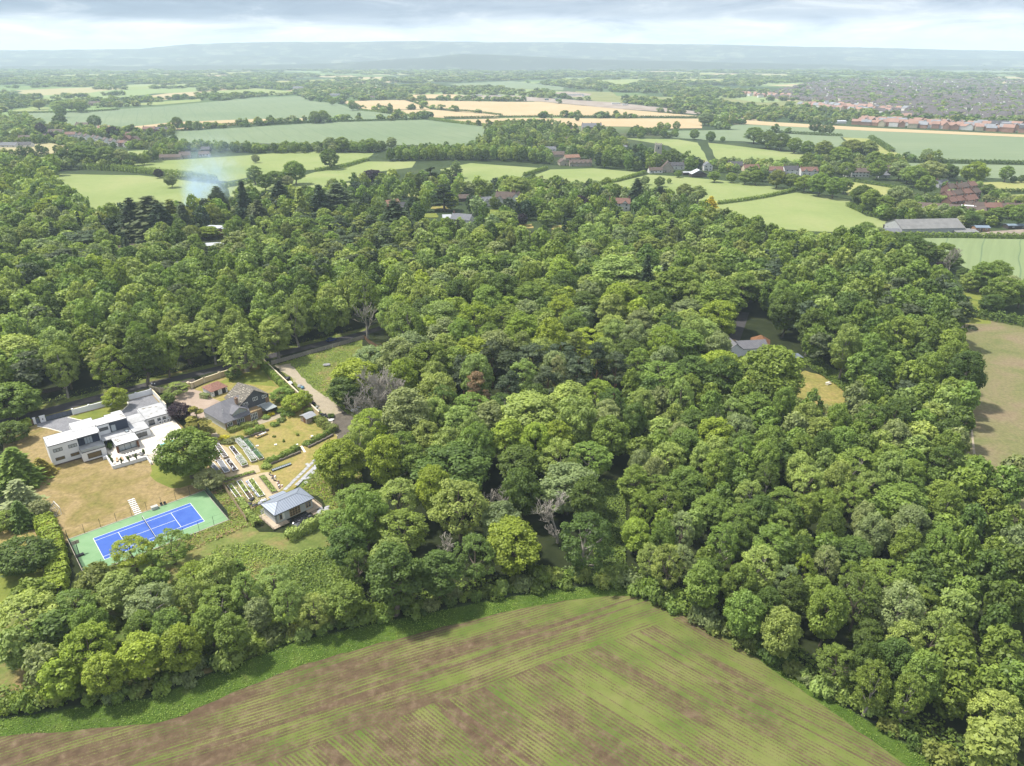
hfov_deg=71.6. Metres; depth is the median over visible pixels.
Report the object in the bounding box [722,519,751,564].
broadleaf tree
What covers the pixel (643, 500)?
broadleaf tree
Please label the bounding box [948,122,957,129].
estate house
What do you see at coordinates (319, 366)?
undergrowth
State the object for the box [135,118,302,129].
bare strip
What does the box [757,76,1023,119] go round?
town roofs
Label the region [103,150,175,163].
pasture
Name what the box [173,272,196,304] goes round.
broadleaf tree
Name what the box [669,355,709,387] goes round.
broadleaf tree
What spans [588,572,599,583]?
edge shrub
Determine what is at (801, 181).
hedgerow tree
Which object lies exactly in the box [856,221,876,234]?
hedgerow tree
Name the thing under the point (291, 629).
edge shrub
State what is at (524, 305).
broadleaf tree
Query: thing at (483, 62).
wooded hills
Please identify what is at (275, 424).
garden shrub
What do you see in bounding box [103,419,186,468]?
terrace
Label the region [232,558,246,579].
ivy clad tree
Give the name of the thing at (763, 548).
broadleaf tree
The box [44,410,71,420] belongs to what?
sliding gate
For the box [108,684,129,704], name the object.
edge shrub
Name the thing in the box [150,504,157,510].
storage box
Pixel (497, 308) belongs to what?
broadleaf tree
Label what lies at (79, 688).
edge shrub
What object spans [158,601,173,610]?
edge shrub
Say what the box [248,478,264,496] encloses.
raised bed
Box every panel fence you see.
[4,386,60,400]
[222,482,246,521]
[271,335,363,364]
[364,335,376,346]
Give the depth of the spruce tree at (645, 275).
329.03 m
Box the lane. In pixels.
[0,326,382,422]
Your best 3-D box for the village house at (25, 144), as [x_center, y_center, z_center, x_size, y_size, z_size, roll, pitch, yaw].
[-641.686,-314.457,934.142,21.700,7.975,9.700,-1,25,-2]
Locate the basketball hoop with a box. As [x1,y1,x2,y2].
[71,540,83,556]
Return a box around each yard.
[276,340,388,423]
[980,229,1023,234]
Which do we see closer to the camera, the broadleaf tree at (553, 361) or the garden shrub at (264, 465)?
the garden shrub at (264, 465)
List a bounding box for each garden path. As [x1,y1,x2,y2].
[211,433,230,438]
[212,440,259,476]
[222,472,282,508]
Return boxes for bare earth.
[332,411,356,439]
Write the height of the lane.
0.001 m
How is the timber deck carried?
on the woodland floor
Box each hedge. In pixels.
[5,417,31,432]
[17,108,119,112]
[23,153,54,157]
[32,511,70,590]
[78,162,218,181]
[178,120,319,127]
[199,392,210,399]
[222,174,273,186]
[224,470,255,481]
[226,419,257,433]
[236,496,261,526]
[243,424,265,436]
[260,361,295,393]
[263,445,300,462]
[284,509,336,542]
[309,427,336,443]
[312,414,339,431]
[314,157,369,170]
[326,117,423,121]
[360,108,419,117]
[412,100,502,115]
[416,98,512,101]
[429,117,485,125]
[444,115,698,117]
[522,165,547,175]
[596,170,645,183]
[717,187,796,203]
[767,129,842,135]
[841,177,913,190]
[845,202,896,220]
[867,135,894,151]
[896,231,1023,238]
[904,157,1023,164]
[965,305,1023,326]
[980,187,1023,191]
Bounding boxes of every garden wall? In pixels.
[71,388,152,414]
[151,389,166,407]
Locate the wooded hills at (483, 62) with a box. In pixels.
[0,54,1023,70]
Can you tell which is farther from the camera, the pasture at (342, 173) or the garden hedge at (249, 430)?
the pasture at (342, 173)
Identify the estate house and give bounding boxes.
[851,119,858,124]
[861,119,871,125]
[870,120,879,125]
[878,119,885,126]
[889,119,899,126]
[899,121,905,127]
[907,121,918,127]
[919,122,928,128]
[931,121,940,128]
[942,122,948,129]
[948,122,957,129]
[951,124,958,129]
[959,123,968,129]
[966,123,973,129]
[974,124,984,130]
[986,125,997,131]
[1002,124,1015,132]
[1018,125,1023,132]
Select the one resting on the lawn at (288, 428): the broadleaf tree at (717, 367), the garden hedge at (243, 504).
the garden hedge at (243, 504)
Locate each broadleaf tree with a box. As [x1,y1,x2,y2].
[0,333,42,362]
[0,381,43,420]
[0,420,32,444]
[0,509,13,531]
[0,587,60,646]
[22,182,61,194]
[26,499,51,515]
[30,195,70,211]
[33,316,74,339]
[34,328,78,364]
[41,345,79,397]
[43,339,80,389]
[49,587,97,626]
[56,620,116,673]
[68,603,111,651]
[72,297,104,338]
[81,649,126,695]
[88,344,131,390]
[94,569,146,615]
[100,387,129,408]
[109,533,154,571]
[110,312,154,355]
[114,629,164,680]
[121,331,163,385]
[122,581,179,626]
[122,609,157,641]
[123,321,150,358]
[130,298,162,327]
[145,528,195,565]
[149,330,179,377]
[149,606,187,652]
[152,426,222,478]
[155,621,204,672]
[157,309,191,356]
[160,392,175,402]
[163,381,189,395]
[167,323,205,364]
[170,576,203,613]
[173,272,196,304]
[174,286,200,316]
[176,559,213,590]
[178,297,207,338]
[189,603,224,650]
[192,306,221,350]
[195,319,223,364]
[195,553,237,601]
[196,583,241,614]
[199,226,219,238]
[203,285,231,311]
[204,295,240,332]
[213,612,251,652]
[219,308,251,358]
[225,282,255,318]
[230,570,261,609]
[238,279,257,325]
[243,596,272,632]
[255,563,290,598]
[258,314,292,359]
[269,386,291,401]
[269,580,307,624]
[280,295,308,346]
[280,393,304,411]
[291,288,315,331]
[292,268,316,296]
[294,390,312,404]
[296,592,329,629]
[312,438,365,488]
[316,283,343,315]
[318,507,343,536]
[322,579,364,622]
[326,376,361,407]
[326,523,369,569]
[330,357,381,397]
[332,483,382,520]
[336,264,365,313]
[337,488,389,549]
[340,548,369,586]
[343,422,374,459]
[348,273,379,326]
[350,407,388,453]
[352,344,386,372]
[364,434,403,487]
[366,541,425,616]
[368,536,408,581]
[375,295,395,338]
[375,507,429,550]
[376,336,415,377]
[379,386,431,441]
[379,477,420,520]
[382,294,411,322]
[384,261,414,286]
[384,300,414,337]
[386,305,422,349]
[388,330,430,358]
[388,357,419,389]
[394,431,415,473]
[396,443,428,484]
[403,419,439,452]
[406,340,453,380]
[407,280,431,307]
[410,440,492,502]
[412,296,437,323]
[414,464,450,511]
[416,371,456,411]
[418,299,458,331]
[418,397,449,432]
[418,549,462,598]
[420,360,452,394]
[422,278,447,297]
[426,316,459,347]
[426,478,490,543]
[428,384,459,425]
[430,333,456,356]
[431,426,461,468]
[441,296,474,320]
[441,405,471,438]
[442,345,468,389]
[443,277,473,310]
[447,317,477,350]
[453,335,489,371]
[453,391,493,424]
[453,532,496,583]
[455,421,497,467]
[457,300,495,336]
[458,413,489,443]
[459,352,494,402]
[466,273,490,304]
[471,284,504,314]
[476,322,497,338]
[476,399,503,434]
[477,329,515,371]
[480,500,521,538]
[485,211,517,228]
[485,303,518,333]
[486,514,542,575]
[488,272,518,309]
[490,392,512,420]
[490,418,530,457]
[496,444,544,478]
[498,467,543,515]
[499,176,532,194]
[499,274,522,304]
[499,389,559,446]
[503,310,540,351]
[509,358,537,393]
[512,298,541,329]
[514,281,544,314]
[515,261,541,286]
[517,421,552,463]
[520,383,552,418]
[524,278,552,296]
[528,337,556,369]
[530,317,567,353]
[532,307,557,319]
[538,351,568,386]
[538,437,579,487]
[539,419,576,462]
[539,462,599,514]
[542,284,569,316]
[545,258,576,285]
[546,355,567,387]
[547,294,575,319]
[548,379,594,417]
[549,270,577,295]
[550,394,599,446]
[554,316,589,347]
[559,511,614,570]
[561,308,589,331]
[564,326,604,365]
[568,440,613,476]
[568,474,607,530]
[570,291,599,319]
[582,379,613,417]
[587,414,630,455]
[589,254,652,287]
[589,336,615,379]
[593,398,622,433]
[594,314,625,344]
[595,293,628,321]
[596,388,626,416]
[600,281,638,318]
[602,318,628,346]
[612,338,649,371]
[617,463,651,511]
[618,319,648,347]
[619,401,646,439]
[620,516,650,552]
[623,347,652,384]
[625,307,654,334]
[627,448,650,484]
[628,386,656,421]
[629,489,653,522]
[632,281,653,297]
[636,542,661,576]
[637,360,684,388]
[642,455,667,499]
[644,474,674,512]
[645,322,675,350]
[646,291,669,318]
[647,324,681,360]
[648,266,699,306]
[648,345,678,383]
[648,518,675,562]
[650,483,683,529]
[651,441,686,481]
[651,543,684,588]
[658,328,706,371]
[659,311,686,336]
[664,377,694,417]
[665,426,702,465]
[667,421,689,442]
[667,465,707,509]
[667,543,696,582]
[669,297,702,317]
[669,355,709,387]
[669,510,694,559]
[674,308,701,328]
[674,408,707,440]
[675,183,692,196]
[677,373,704,409]
[680,314,706,350]
[681,279,704,305]
[683,560,720,608]
[686,259,709,277]
[686,318,722,351]
[689,185,707,202]
[689,440,710,474]
[689,492,727,529]
[691,557,725,597]
[692,417,734,447]
[693,279,747,319]
[699,299,738,335]
[699,350,743,385]
[701,355,743,394]
[702,330,732,359]
[702,435,733,470]
[703,448,729,502]
[704,403,726,435]
[705,521,739,567]
[712,450,735,481]
[719,561,762,609]
[721,396,747,429]
[722,503,759,539]
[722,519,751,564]
[723,588,766,638]
[726,412,755,434]
[726,429,756,457]
[730,435,754,467]
[732,271,760,311]
[734,478,765,510]
[737,391,771,432]
[738,343,806,395]
[738,359,764,384]
[741,543,780,587]
[742,494,779,535]
[749,438,782,488]
[752,424,789,460]
[752,522,798,570]
[754,460,779,494]
[757,585,781,625]
[760,604,803,658]
[766,485,796,518]
[767,291,801,336]
[767,508,797,538]
[769,279,797,315]
[770,385,796,427]
[772,564,801,597]
[778,576,811,615]
[783,450,815,492]
[788,534,815,575]
[789,553,817,585]
[791,432,816,459]
[791,464,826,508]
[792,401,822,435]
[794,309,830,355]
[796,492,819,529]
[798,575,833,616]
[804,584,850,646]
[806,416,832,445]
[807,429,836,468]
[809,487,839,519]
[813,544,840,579]
[815,642,858,685]
[816,508,846,545]
[821,459,855,499]
[822,402,852,430]
[822,404,837,418]
[825,316,852,357]
[827,322,861,377]
[830,425,860,462]
[834,446,879,495]
[835,571,883,631]
[836,481,872,522]
[837,290,866,318]
[837,332,866,369]
[837,560,861,600]
[838,534,874,573]
[848,617,883,657]
[849,640,883,686]
[850,500,875,546]
[852,403,884,433]
[854,511,892,556]
[854,658,892,716]
[855,470,885,499]
[856,332,887,371]
[864,357,893,386]
[864,558,907,607]
[870,443,902,470]
[872,449,910,498]
[872,481,930,524]
[873,579,927,637]
[876,398,912,432]
[877,635,915,688]
[878,307,907,338]
[878,418,912,447]
[883,618,925,662]
[884,315,917,354]
[887,523,923,566]
[889,673,929,722]
[891,502,933,550]
[896,458,926,486]
[898,475,929,505]
[901,648,949,710]
[905,584,942,626]
[909,314,940,341]
[909,351,947,382]
[910,607,957,654]
[921,521,952,556]
[922,479,962,519]
[923,525,960,565]
[925,444,965,472]
[928,429,966,470]
[932,486,964,525]
[934,327,968,357]
[934,339,966,381]
[934,418,967,450]
[942,349,988,389]
[966,686,1023,741]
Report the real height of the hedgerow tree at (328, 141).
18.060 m
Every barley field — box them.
[345,100,427,109]
[379,109,498,117]
[413,94,486,99]
[414,100,693,116]
[457,118,701,127]
[746,120,1023,136]
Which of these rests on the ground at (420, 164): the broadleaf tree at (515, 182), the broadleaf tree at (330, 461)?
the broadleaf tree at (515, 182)
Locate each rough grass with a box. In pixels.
[0,516,347,697]
[70,482,269,595]
[299,451,359,520]
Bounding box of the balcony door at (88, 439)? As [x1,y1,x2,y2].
[84,435,92,444]
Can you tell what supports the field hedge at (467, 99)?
on the ground at (420, 164)
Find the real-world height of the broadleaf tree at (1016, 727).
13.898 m
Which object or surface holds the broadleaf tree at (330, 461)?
on the rough grass at (318, 495)
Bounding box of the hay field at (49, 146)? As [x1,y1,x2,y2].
[0,143,67,155]
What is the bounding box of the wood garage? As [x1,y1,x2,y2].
[750,335,769,344]
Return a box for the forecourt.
[175,379,195,385]
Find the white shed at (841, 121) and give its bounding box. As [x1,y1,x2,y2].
[831,120,846,123]
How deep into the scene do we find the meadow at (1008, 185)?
662.52 m
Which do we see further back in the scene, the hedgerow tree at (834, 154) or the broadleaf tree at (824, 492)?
the hedgerow tree at (834, 154)
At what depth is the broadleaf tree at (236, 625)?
137.81 m
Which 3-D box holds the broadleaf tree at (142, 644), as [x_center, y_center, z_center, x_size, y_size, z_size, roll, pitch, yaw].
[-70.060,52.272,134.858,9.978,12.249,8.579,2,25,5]
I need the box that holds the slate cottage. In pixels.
[204,382,270,430]
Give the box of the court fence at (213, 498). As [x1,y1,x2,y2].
[65,482,228,569]
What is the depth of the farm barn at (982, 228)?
486.62 m
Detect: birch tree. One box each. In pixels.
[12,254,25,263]
[68,561,126,609]
[216,322,269,371]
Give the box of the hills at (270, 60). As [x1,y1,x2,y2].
[0,55,1023,66]
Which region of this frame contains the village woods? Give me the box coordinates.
[0,110,1021,233]
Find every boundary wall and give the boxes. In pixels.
[148,385,172,392]
[190,358,262,388]
[264,359,319,414]
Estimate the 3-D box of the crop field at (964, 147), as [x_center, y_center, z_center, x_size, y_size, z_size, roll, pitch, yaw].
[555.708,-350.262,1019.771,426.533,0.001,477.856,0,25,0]
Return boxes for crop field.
[18,96,408,127]
[167,120,483,145]
[668,130,843,146]
[724,124,1023,160]
[909,163,1023,178]
[924,238,1023,280]
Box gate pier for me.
[39,415,44,422]
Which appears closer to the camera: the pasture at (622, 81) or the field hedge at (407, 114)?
the field hedge at (407, 114)
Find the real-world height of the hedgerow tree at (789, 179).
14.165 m
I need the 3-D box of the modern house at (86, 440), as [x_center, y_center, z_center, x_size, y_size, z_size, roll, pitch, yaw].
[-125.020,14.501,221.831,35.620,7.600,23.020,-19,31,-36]
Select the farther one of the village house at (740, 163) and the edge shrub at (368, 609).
the village house at (740, 163)
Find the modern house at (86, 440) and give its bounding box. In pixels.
[43,402,170,465]
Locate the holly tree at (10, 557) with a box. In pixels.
[0,534,56,577]
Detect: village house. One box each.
[0,141,18,146]
[15,141,34,146]
[47,128,63,132]
[64,131,77,136]
[75,121,91,126]
[88,101,99,105]
[118,139,127,146]
[122,134,130,140]
[129,135,139,140]
[142,126,155,131]
[159,154,182,159]
[179,150,190,157]
[198,150,210,155]
[200,147,211,150]
[442,214,450,217]
[450,211,473,223]
[458,194,471,201]
[478,195,491,205]
[495,189,515,205]
[512,190,521,206]
[545,146,555,150]
[551,151,564,156]
[557,158,567,165]
[563,154,579,160]
[569,158,591,166]
[581,122,601,131]
[609,196,630,210]
[647,166,662,172]
[661,160,673,172]
[669,161,684,169]
[702,160,712,170]
[726,160,742,169]
[741,163,759,170]
[766,165,783,173]
[783,164,798,174]
[799,165,818,175]
[851,166,869,176]
[876,171,889,177]
[936,178,949,187]
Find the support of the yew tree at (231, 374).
on the lawn at (257, 377)
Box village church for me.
[654,143,671,164]
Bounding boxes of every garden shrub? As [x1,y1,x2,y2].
[217,435,229,439]
[225,436,236,444]
[234,435,243,440]
[260,462,270,468]
[261,414,270,419]
[270,421,279,426]
[276,407,284,412]
[276,417,285,422]
[280,410,294,416]
[301,439,311,446]
[303,407,312,412]
[327,413,334,417]
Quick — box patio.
[255,412,280,424]
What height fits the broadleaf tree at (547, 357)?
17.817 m
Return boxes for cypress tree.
[184,406,215,434]
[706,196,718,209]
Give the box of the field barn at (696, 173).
[689,169,706,176]
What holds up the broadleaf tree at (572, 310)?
on the woodland floor
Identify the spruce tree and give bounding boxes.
[638,254,654,298]
[654,261,669,292]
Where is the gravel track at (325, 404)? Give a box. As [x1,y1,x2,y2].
[275,364,343,435]
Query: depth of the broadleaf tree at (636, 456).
191.87 m
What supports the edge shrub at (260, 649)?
on the woodland floor
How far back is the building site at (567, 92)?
2212.64 m
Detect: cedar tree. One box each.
[420,166,440,186]
[430,184,458,210]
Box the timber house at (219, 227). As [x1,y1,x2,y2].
[205,225,223,234]
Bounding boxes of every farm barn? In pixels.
[884,218,965,235]
[884,228,900,234]
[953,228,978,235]
[971,225,990,231]
[1003,224,1023,228]
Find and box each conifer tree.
[0,447,54,496]
[0,479,50,519]
[5,500,39,536]
[32,457,59,480]
[114,197,142,239]
[119,195,170,243]
[143,203,179,242]
[164,199,177,214]
[175,203,202,237]
[207,186,231,214]
[234,180,251,218]
[244,199,272,237]
[267,180,295,214]
[288,187,313,216]
[308,184,332,212]
[325,183,359,215]
[375,199,414,237]
[626,178,643,208]
[654,186,669,205]
[882,242,897,254]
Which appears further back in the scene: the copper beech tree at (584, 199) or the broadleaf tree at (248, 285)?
the copper beech tree at (584, 199)
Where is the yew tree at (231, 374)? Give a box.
[224,367,242,378]
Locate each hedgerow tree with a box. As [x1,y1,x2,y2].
[30,99,45,109]
[34,123,46,131]
[45,131,55,137]
[48,101,70,108]
[51,114,67,122]
[52,106,66,116]
[55,145,83,158]
[64,100,73,109]
[68,145,95,162]
[69,100,88,108]
[73,102,86,112]
[85,114,101,125]
[93,146,118,160]
[105,126,119,135]
[111,148,130,164]
[128,152,138,161]
[137,153,150,164]
[146,149,158,161]
[163,175,176,187]
[170,117,182,128]
[246,165,262,183]
[251,154,259,161]
[256,174,272,190]
[266,170,284,184]
[281,175,293,187]
[282,160,305,183]
[308,111,320,122]
[318,110,328,120]
[319,148,339,165]
[323,137,337,148]
[328,98,335,104]
[335,136,348,151]
[348,100,356,108]
[348,142,357,151]
[358,142,367,150]
[364,138,377,151]
[386,137,396,148]
[601,177,612,185]
[640,175,649,183]
[654,176,665,185]
[657,121,664,128]
[664,122,670,128]
[673,121,680,128]
[674,170,681,176]
[689,129,699,137]
[697,112,714,125]
[705,131,715,141]
[707,171,720,181]
[720,114,728,123]
[726,172,736,181]
[730,117,737,123]
[738,170,751,183]
[743,127,762,143]
[749,170,764,184]
[755,130,776,147]
[761,170,769,179]
[767,169,785,187]
[770,133,791,150]
[782,173,798,188]
[787,137,802,152]
[794,175,810,191]
[798,152,815,163]
[801,140,815,151]
[805,172,830,195]
[808,160,820,166]
[809,120,821,131]
[814,140,833,154]
[818,125,827,132]
[819,165,834,175]
[823,177,845,198]
[825,124,834,132]
[829,146,853,161]
[838,139,864,153]
[838,178,853,193]
[839,162,855,176]
[851,184,875,203]
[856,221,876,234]
[857,140,878,154]
[859,189,880,213]
[866,151,882,164]
[867,159,887,179]
[874,195,896,211]
[880,230,894,239]
[882,185,914,204]
[884,207,897,220]
[884,233,904,248]
[887,161,910,180]
[895,199,922,216]
[897,232,925,256]
[898,166,911,183]
[904,165,929,187]
[908,241,939,262]
[914,175,938,193]
[917,160,949,184]
[921,148,933,154]
[928,209,940,218]
[929,242,961,262]
[938,252,965,268]
[939,213,952,217]
[946,164,960,179]
[946,207,962,217]
[956,268,969,278]
[958,272,982,291]
[959,161,990,181]
[963,211,981,227]
[968,261,1003,291]
[976,210,989,218]
[978,294,1005,311]
[979,275,1023,305]
[981,184,996,194]
[982,260,1014,279]
[987,207,1007,220]
[988,190,999,198]
[998,165,1015,181]
[1000,275,1022,291]
[1003,204,1017,218]
[1005,279,1023,307]
[1009,176,1017,181]
[1009,204,1023,223]
[1012,195,1023,202]
[1018,175,1023,182]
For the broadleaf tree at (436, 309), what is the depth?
287.65 m
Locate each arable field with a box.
[0,596,905,765]
[965,320,1023,527]
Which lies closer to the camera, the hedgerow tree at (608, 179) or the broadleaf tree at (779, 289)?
the broadleaf tree at (779, 289)
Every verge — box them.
[0,321,387,419]
[31,378,190,422]
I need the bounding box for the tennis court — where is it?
[67,490,229,571]
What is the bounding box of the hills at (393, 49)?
[0,41,1023,58]
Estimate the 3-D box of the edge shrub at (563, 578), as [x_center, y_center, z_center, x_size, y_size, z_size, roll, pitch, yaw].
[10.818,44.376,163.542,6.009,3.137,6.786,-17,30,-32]
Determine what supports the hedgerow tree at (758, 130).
on the ground at (420, 164)
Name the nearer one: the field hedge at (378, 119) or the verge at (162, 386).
the verge at (162, 386)
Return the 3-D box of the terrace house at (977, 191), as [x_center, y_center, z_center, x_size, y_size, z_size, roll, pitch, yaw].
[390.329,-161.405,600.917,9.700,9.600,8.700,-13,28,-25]
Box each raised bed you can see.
[211,462,221,472]
[216,443,227,458]
[217,460,229,473]
[225,458,237,471]
[227,484,242,500]
[229,446,239,455]
[234,453,247,467]
[236,437,247,449]
[237,480,252,498]
[243,438,255,450]
[243,446,256,462]
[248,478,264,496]
[252,448,263,460]
[258,474,277,493]
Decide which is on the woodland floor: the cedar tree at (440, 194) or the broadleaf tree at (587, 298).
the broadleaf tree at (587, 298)
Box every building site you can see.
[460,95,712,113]
[555,91,590,96]
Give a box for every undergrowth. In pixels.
[0,562,1023,765]
[38,328,357,408]
[150,475,266,566]
[150,542,300,665]
[233,545,366,659]
[278,341,386,419]
[301,450,362,514]
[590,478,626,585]
[802,356,852,394]
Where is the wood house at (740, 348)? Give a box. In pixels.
[724,337,767,356]
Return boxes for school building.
[918,202,986,210]
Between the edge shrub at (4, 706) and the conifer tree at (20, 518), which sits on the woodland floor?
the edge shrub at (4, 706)
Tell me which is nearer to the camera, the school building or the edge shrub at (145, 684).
the edge shrub at (145, 684)
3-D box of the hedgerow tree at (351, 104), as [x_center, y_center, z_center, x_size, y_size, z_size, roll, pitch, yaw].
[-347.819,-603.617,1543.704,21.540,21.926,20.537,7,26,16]
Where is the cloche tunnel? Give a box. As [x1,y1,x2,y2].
[271,462,291,471]
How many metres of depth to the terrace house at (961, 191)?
594.35 m
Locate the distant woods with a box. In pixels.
[0,66,1023,169]
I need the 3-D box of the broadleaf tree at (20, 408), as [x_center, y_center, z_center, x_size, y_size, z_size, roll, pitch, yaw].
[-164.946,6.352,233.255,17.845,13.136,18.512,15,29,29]
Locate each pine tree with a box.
[44,248,85,258]
[62,229,105,245]
[191,468,224,489]
[451,354,466,393]
[467,371,490,404]
[480,340,505,386]
[495,370,520,400]
[496,350,524,386]
[513,331,532,370]
[518,342,548,380]
[531,365,565,394]
[547,342,576,368]
[564,331,587,363]
[564,355,592,395]
[588,342,610,378]
[603,351,629,399]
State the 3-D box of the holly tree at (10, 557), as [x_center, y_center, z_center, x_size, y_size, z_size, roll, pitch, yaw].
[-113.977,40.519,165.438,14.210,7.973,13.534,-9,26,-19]
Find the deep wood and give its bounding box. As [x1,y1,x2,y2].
[0,202,1023,765]
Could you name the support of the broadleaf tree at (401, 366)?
on the woodland floor
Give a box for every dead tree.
[343,391,373,428]
[351,365,405,411]
[352,301,376,338]
[434,532,453,551]
[483,485,508,509]
[530,492,568,543]
[939,248,961,270]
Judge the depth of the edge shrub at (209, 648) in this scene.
143.67 m
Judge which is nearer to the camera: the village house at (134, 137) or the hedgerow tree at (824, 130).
the village house at (134, 137)
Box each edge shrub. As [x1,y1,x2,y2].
[0,694,12,716]
[8,686,43,715]
[9,688,36,712]
[32,682,62,708]
[48,694,73,707]
[70,673,86,700]
[80,692,102,708]
[101,679,126,705]
[108,614,121,631]
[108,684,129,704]
[115,639,122,648]
[128,683,145,699]
[134,678,155,698]
[151,681,171,698]
[152,669,183,689]
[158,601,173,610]
[167,579,182,591]
[169,671,186,686]
[182,666,203,689]
[195,654,208,672]
[202,644,215,652]
[204,655,217,671]
[209,645,245,674]
[242,581,257,590]
[243,639,252,652]
[247,634,264,650]
[251,637,270,655]
[261,627,276,647]
[265,621,286,643]
[268,618,282,625]
[286,622,298,636]
[293,626,312,643]
[298,610,314,627]
[314,618,333,635]
[319,612,337,625]
[334,601,359,629]
[334,622,344,629]
[350,609,372,626]
[355,601,370,625]
[363,602,382,622]
[373,602,394,624]
[385,606,399,622]
[400,605,410,616]
[403,598,423,620]
[419,604,431,616]
[421,598,440,612]
[431,595,442,603]
[445,585,462,600]
[458,591,471,602]
[470,590,482,602]
[480,585,490,598]
[487,584,503,601]
[496,578,508,594]
[507,584,518,593]
[509,573,522,591]
[514,573,534,593]
[526,563,551,584]
[529,573,550,593]
[544,565,562,584]
[552,566,571,587]
[560,578,573,590]
[567,565,584,583]
[571,566,591,584]
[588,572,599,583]
[592,573,611,590]
[601,568,622,589]
[603,562,628,582]
[615,568,642,587]
[626,578,650,597]
[639,574,663,599]
[648,586,670,606]
[659,591,681,616]
[665,589,675,601]
[669,587,691,615]
[687,602,704,624]
[696,606,719,629]
[705,615,731,636]
[711,620,730,636]
[731,635,759,654]
[749,631,775,649]
[754,639,782,666]
[776,654,797,665]
[782,659,804,679]
[796,674,814,687]
[797,666,812,681]
[809,673,835,699]
[824,676,848,701]
[836,686,864,710]
[837,687,853,705]
[853,701,879,717]
[862,696,885,717]
[876,717,899,738]
[883,722,908,738]
[905,730,922,751]
[914,737,928,754]
[922,737,961,765]
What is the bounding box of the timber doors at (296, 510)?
[289,505,300,516]
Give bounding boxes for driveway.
[37,395,158,431]
[173,388,219,417]
[730,312,748,339]
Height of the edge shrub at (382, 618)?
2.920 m
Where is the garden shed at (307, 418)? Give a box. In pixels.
[299,411,315,423]
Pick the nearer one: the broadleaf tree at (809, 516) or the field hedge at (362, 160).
the broadleaf tree at (809, 516)
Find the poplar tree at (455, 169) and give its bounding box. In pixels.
[450,160,462,173]
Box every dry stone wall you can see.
[244,429,268,438]
[269,451,300,464]
[308,434,333,447]
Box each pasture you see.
[12,107,48,110]
[51,74,113,76]
[57,174,217,210]
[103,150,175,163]
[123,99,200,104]
[126,84,188,88]
[134,151,373,180]
[196,72,245,74]
[207,88,291,94]
[224,175,326,198]
[307,162,414,181]
[440,163,535,183]
[451,81,563,89]
[534,168,638,182]
[602,79,639,83]
[614,175,783,203]
[627,138,707,161]
[676,72,715,74]
[708,143,806,164]
[716,192,889,231]
[940,70,1023,72]
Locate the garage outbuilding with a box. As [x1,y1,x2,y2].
[201,381,227,396]
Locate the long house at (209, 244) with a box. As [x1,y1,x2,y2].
[203,242,223,249]
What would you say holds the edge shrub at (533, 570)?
on the woodland floor
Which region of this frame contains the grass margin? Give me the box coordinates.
[0,584,933,765]
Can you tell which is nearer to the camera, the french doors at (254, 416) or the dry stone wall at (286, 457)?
the dry stone wall at (286, 457)
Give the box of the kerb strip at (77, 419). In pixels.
[37,401,128,431]
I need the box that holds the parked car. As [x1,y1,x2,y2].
[326,337,336,341]
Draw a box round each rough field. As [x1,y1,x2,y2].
[572,91,623,102]
[720,97,815,106]
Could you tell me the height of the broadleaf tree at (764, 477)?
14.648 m
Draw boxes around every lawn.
[0,527,33,552]
[0,567,43,604]
[3,394,212,543]
[70,402,126,419]
[150,445,207,487]
[194,365,336,492]
[221,368,277,386]
[424,213,437,216]
[431,206,447,208]
[520,224,533,227]
[797,371,851,415]
[949,287,990,323]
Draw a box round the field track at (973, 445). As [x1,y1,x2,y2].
[961,325,975,454]
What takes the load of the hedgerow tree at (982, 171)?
on the ground at (420, 164)
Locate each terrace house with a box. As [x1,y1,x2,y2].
[83,132,90,139]
[102,136,108,143]
[108,137,116,143]
[940,182,957,192]
[940,189,954,196]
[941,195,957,203]
[950,189,960,195]
[955,182,966,188]
[955,194,964,204]
[956,187,964,195]
[962,187,972,195]
[962,194,974,200]
[962,199,978,204]
[967,180,977,188]
[968,193,978,200]
[971,187,981,197]
[972,200,984,206]
[984,200,998,210]
[1002,201,1015,211]
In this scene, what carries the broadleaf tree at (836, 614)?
on the woodland floor
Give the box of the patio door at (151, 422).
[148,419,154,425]
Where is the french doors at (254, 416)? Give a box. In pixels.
[250,412,257,420]
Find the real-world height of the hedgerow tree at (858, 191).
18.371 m
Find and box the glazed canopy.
[259,402,277,413]
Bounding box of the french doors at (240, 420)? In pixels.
[237,417,244,424]
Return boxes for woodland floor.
[0,226,1023,765]
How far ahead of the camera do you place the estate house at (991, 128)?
1121.37 m
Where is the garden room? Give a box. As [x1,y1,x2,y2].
[260,487,314,523]
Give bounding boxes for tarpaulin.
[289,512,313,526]
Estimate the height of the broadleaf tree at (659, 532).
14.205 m
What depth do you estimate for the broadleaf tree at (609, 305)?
296.34 m
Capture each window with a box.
[53,447,62,452]
[55,455,64,460]
[68,443,76,447]
[87,450,101,458]
[99,426,107,431]
[110,424,116,431]
[136,431,146,437]
[305,501,310,507]
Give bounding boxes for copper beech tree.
[153,169,163,177]
[165,402,190,419]
[359,169,384,182]
[517,213,527,225]
[578,195,587,203]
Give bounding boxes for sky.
[0,0,1023,50]
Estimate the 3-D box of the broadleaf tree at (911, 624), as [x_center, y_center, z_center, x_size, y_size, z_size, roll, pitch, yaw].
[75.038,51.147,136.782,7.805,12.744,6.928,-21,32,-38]
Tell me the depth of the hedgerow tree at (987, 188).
597.38 m
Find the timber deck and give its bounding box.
[258,499,321,529]
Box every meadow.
[603,95,667,99]
[665,79,723,81]
[843,137,904,157]
[845,182,912,195]
[977,181,1023,190]
[993,194,1023,201]
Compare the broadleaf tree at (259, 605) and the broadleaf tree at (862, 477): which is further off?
the broadleaf tree at (862, 477)
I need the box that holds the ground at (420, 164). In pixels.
[0,70,1023,752]

